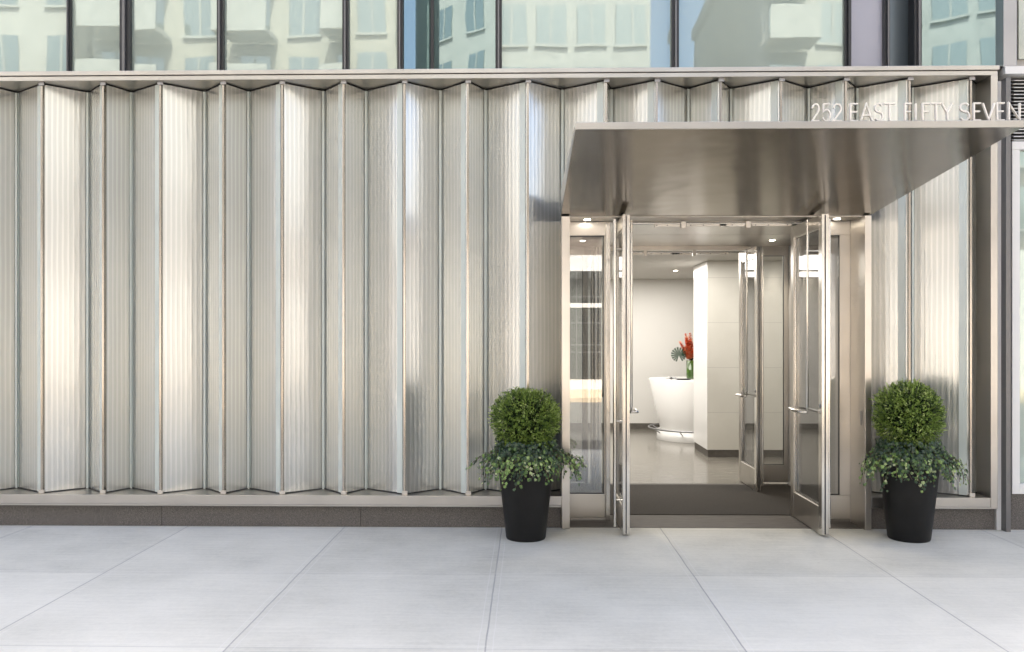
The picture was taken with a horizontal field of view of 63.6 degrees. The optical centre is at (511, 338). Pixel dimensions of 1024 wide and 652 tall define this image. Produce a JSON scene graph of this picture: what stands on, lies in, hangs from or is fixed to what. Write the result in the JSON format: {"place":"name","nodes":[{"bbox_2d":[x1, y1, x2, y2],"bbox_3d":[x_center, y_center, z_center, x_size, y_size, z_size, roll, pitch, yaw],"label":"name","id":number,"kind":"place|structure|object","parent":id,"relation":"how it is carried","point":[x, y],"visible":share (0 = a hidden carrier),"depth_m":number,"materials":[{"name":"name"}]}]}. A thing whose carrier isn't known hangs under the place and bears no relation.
{"place":"outdoors","nodes":[
{"label":"outdoors","id":0,"kind":"place"},
{"bbox_2d":[0,525,1023,651],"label":"sidewalk","id":1,"kind":"structure","parent":0,"point":[242,589],"depth_m":5.73,"materials":[{"name":"concrete"}]},
{"bbox_2d":[0,505,560,527],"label":"granite plinth","id":2,"kind":"structure","parent":1,"relation":"on","point":[278,516],"depth_m":7.69,"materials":[{"name":"grey stone"}]},
{"bbox_2d":[0,65,999,508],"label":"pleated glass wall","id":3,"kind":"structure","parent":2,"relation":"on","point":[330,287],"depth_m":7.80,"materials":[{"name":"silver"}]},
{"bbox_2d":[0,0,1002,71],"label":"curtain wall","id":4,"kind":"structure","parent":3,"relation":"on","point":[97,35],"depth_m":7.78,"materials":[{"name":"black glass"}]},
{"bbox_2d":[0,0,65,71],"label":"window pane","id":5,"kind":"structure","parent":4,"relation":"in","point":[32,32],"depth_m":7.87,"materials":[{"name":"clear glass"}]},
{"bbox_2d":[72,0,119,70],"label":"window pane","id":6,"kind":"structure","parent":4,"relation":"in","point":[95,23],"depth_m":7.84,"materials":[{"name":"clear glass"}]},
{"bbox_2d":[132,0,216,70],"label":"window pane","id":7,"kind":"structure","parent":4,"relation":"in","point":[167,34],"depth_m":7.84,"materials":[{"name":"clear glass"}]},
{"bbox_2d":[225,0,341,69],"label":"window pane","id":8,"kind":"structure","parent":4,"relation":"in","point":[259,34],"depth_m":7.81,"materials":[{"name":"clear glass"}]},
{"bbox_2d":[349,0,396,68],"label":"window pane","id":9,"kind":"structure","parent":4,"relation":"in","point":[372,23],"depth_m":7.80,"materials":[{"name":"clear glass"}]},
{"bbox_2d":[404,0,430,68],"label":"window pane","id":10,"kind":"structure","parent":4,"relation":"in","point":[417,13],"depth_m":7.93,"materials":[{"name":"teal glass"}]},
{"bbox_2d":[434,0,494,68],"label":"window pane","id":11,"kind":"structure","parent":4,"relation":"in","point":[464,30],"depth_m":7.90,"materials":[{"name":"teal glass"}]},
{"bbox_2d":[502,0,670,67],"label":"window pane","id":12,"kind":"structure","parent":4,"relation":"in","point":[535,33],"depth_m":7.76,"materials":[{"name":"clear glass"}]},
{"bbox_2d":[679,0,843,66],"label":"window pane","id":13,"kind":"structure","parent":4,"relation":"in","point":[712,33],"depth_m":7.73,"materials":[{"name":"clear glass"}]},
{"bbox_2d":[922,0,995,65],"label":"window pane","id":14,"kind":"structure","parent":4,"relation":"in","point":[954,32],"depth_m":7.73,"materials":[{"name":"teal glass"}]},
{"bbox_2d":[561,120,1023,216],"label":"canopy","id":15,"kind":"object","parent":3,"relation":"attached to","point":[786,168],"visible":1,"depth_m":6.03,"materials":[{"name":"metal"}]},
{"bbox_2d":[811,102,1020,120],"bbox_3d":[2.567,-1.442,5.273,1.334,0.127,0.018,0,0,1],"label":"building sign","id":16,"kind":"object","parent":15,"relation":"on","point":[995,105],"visible":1,"depth_m":5.27,"materials":[{"name":"white metal"}]},
{"bbox_2d":[498,460,552,542],"bbox_3d":[0.122,1.399,7.249,0.504,0.703,0.504,0,0,1],"label":"planter","id":17,"kind":"object","parent":1,"relation":"on","point":[525,510],"visible":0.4,"depth_m":7.07,"materials":[{"name":"plastic"}]},
{"bbox_2d":[487,386,562,449],"bbox_3d":[0.115,0.759,7.249,0.669,0.684,0.618,0,0,1],"label":"boxwood ball","id":18,"kind":"object","parent":17,"relation":"on","point":[523,416],"visible":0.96,"depth_m":7.09,"materials":[{"name":"green plant"}]},
{"bbox_2d":[466,438,587,491],"bbox_3d":[0.131,1.091,7.193,1.049,0.441,0.813,0,0,1],"label":"ivy plant","id":19,"kind":"object","parent":17,"relation":"on","point":[520,455],"visible":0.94,"depth_m":7.01,"materials":[{"name":"green plant"}]},
{"bbox_2d":[570,515,861,528],"bbox_3d":[1.871,1.773,7.876,2.818,0.054,0.520,0,0,1],"label":"threshold","id":20,"kind":"object","parent":1,"relation":"on","point":[670,521],"visible":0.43,"depth_m":7.83,"materials":[{"name":"stone"}]},
{"bbox_2d":[560,215,870,529],"bbox_3d":[1.888,0.313,8.755,2.820,2.874,2.400,0,0,1],"label":"entrance portal","id":21,"kind":"object","parent":20,"relation":"on","point":[850,327],"visible":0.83,"depth_m":7.88,"materials":[{"name":"metal"}]},
{"bbox_2d":[590,246,602,490],"bbox_3d":[1.037,0.338,9.788,0.206,2.801,0.785,0,0,5],"label":"glass door","id":22,"kind":"structure","parent":21,"relation":"attached to","point":[596,253],"depth_m":9.40,"materials":[{"name":"glass"}]},
{"bbox_2d":[613,214,638,534],"bbox_3d":[1.063,0.312,7.736,0.233,2.851,0.863,0,0,7],"label":"glass door","id":23,"kind":"structure","parent":21,"relation":"attached to","point":[622,318],"depth_m":7.35,"materials":[{"name":"metal"}]},
{"bbox_2d":[735,246,763,491],"bbox_3d":[2.765,0.338,9.757,0.214,2.801,0.784,0,0,1],"label":"glass door","id":24,"kind":"structure","parent":21,"relation":"attached to","point":[750,394],"depth_m":9.61,"materials":[{"name":"glass"}]},
{"bbox_2d":[788,214,830,535],"bbox_3d":[2.725,0.312,7.707,0.214,2.851,0.864,0,0,1],"label":"glass door","id":25,"kind":"structure","parent":21,"relation":"attached to","point":[810,408],"depth_m":7.57,"materials":[{"name":"metal"}]},
{"bbox_2d":[879,459,939,542],"bbox_3d":[3.470,1.399,7.225,0.504,0.703,0.504,0,0,1],"label":"planter","id":26,"kind":"object","parent":1,"relation":"on","point":[909,509],"visible":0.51,"depth_m":7.05,"materials":[{"name":"plastic"}]},
{"bbox_2d":[868,378,947,450],"bbox_3d":[3.468,0.721,7.215,0.633,0.760,0.635,0,0,1],"label":"boxwood ball","id":27,"kind":"object","parent":26,"relation":"on","point":[913,409],"visible":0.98,"depth_m":7.08,"materials":[{"name":"green plant"}]},
{"bbox_2d":[859,437,970,492],"bbox_3d":[3.479,1.089,7.219,0.920,0.439,0.740,0,0,1],"label":"ivy plant","id":28,"kind":"object","parent":26,"relation":"on","point":[936,454],"visible":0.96,"depth_m":7.00,"materials":[{"name":"green plant"}]},
{"bbox_2d":[871,508,993,529],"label":"granite plinth","id":29,"kind":"structure","parent":1,"relation":"on","point":[971,519],"depth_m":7.56,"materials":[{"name":"grey stone"}]},
{"bbox_2d":[994,78,1010,531],"bbox_3d":[4.467,-0.302,7.691,0.086,4.105,0.450,0,0,1],"label":"corner pilaster","id":30,"kind":"object","parent":1,"relation":"on","point":[1002,516],"visible":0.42,"depth_m":7.49,"materials":[{"name":"white metal"}]},
{"bbox_2d":[996,0,1023,529],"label":"neighbouring shopfront","id":31,"kind":"object","parent":1,"relation":"on","point":[1010,36],"visible":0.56,"depth_m":7.53,"materials":[{"name":"white metal"}]},
{"bbox_2d":[1018,0,1023,59],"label":"window pane","id":32,"kind":"structure","parent":31,"relation":"in","point":[1020,2],"depth_m":7.55,"materials":[{"name":"white glass"}]},
{"bbox_2d":[1020,151,1023,482],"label":"window pane","id":33,"kind":"structure","parent":31,"relation":"in","point":[1021,152],"depth_m":7.58,"materials":[{"name":"white glass"}]},
{"bbox_2d":[570,279,693,428],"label":"lobby back wall","id":34,"kind":"structure","parent":0,"point":[663,316],"depth_m":15.95,"materials":[{"name":"paint"}]},
{"bbox_2d":[570,251,782,278],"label":"lobby ceiling","id":35,"kind":"structure","parent":0,"point":[664,267],"depth_m":12.78,"materials":[{"name":"grey paint"}]},
{"bbox_2d":[570,429,787,483],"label":"lobby floor","id":36,"kind":"structure","parent":0,"point":[653,459],"depth_m":11.63,"materials":[{"name":"stone"}]},
{"bbox_2d":[648,376,694,442],"bbox_3d":[3.189,1.224,14.391,1.632,1.047,1.632,0,0,1],"label":"reception desk","id":37,"kind":"object","parent":36,"relation":"on","point":[674,402],"visible":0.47,"depth_m":13.88,"materials":[{"name":"white paint"}]},
{"bbox_2d":[686,360,693,378],"bbox_3d":[3.065,0.535,14.144,0.170,0.310,0.170,0,0,1],"label":"vase","id":38,"kind":"object","parent":37,"relation":"on","point":[689,369],"visible":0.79,"depth_m":14.07,"materials":[{"name":"clear glass"}]},
{"bbox_2d":[671,333,693,360],"bbox_3d":[3.047,0.159,14.140,0.496,0.507,0.451,0,0,-44],"label":"flower arrangement","id":39,"kind":"object","parent":38,"relation":"in","point":[687,350],"visible":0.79,"depth_m":14.11,"materials":[{"name":"red plant"}]},
{"bbox_2d":[694,261,782,456],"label":"lobby pillar","id":40,"kind":"structure","parent":36,"relation":"on","point":[716,357],"depth_m":12.14,"materials":[{"name":"tile"}]},
{"bbox_2d":[570,483,791,515],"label":"vestibule floor","id":41,"kind":"structure","parent":0,"point":[698,484],"depth_m":9.87,"materials":[{"name":"stone"}]},
{"bbox_2d":[570,484,790,514],"bbox_3d":[1.893,1.743,8.995,2.720,0.006,1.660,0,0,1],"label":"entrance mat","id":42,"kind":"object","parent":41,"relation":"on","point":[702,500],"visible":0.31,"depth_m":8.92,"materials":[{"name":"brown carpet"}]}
]}

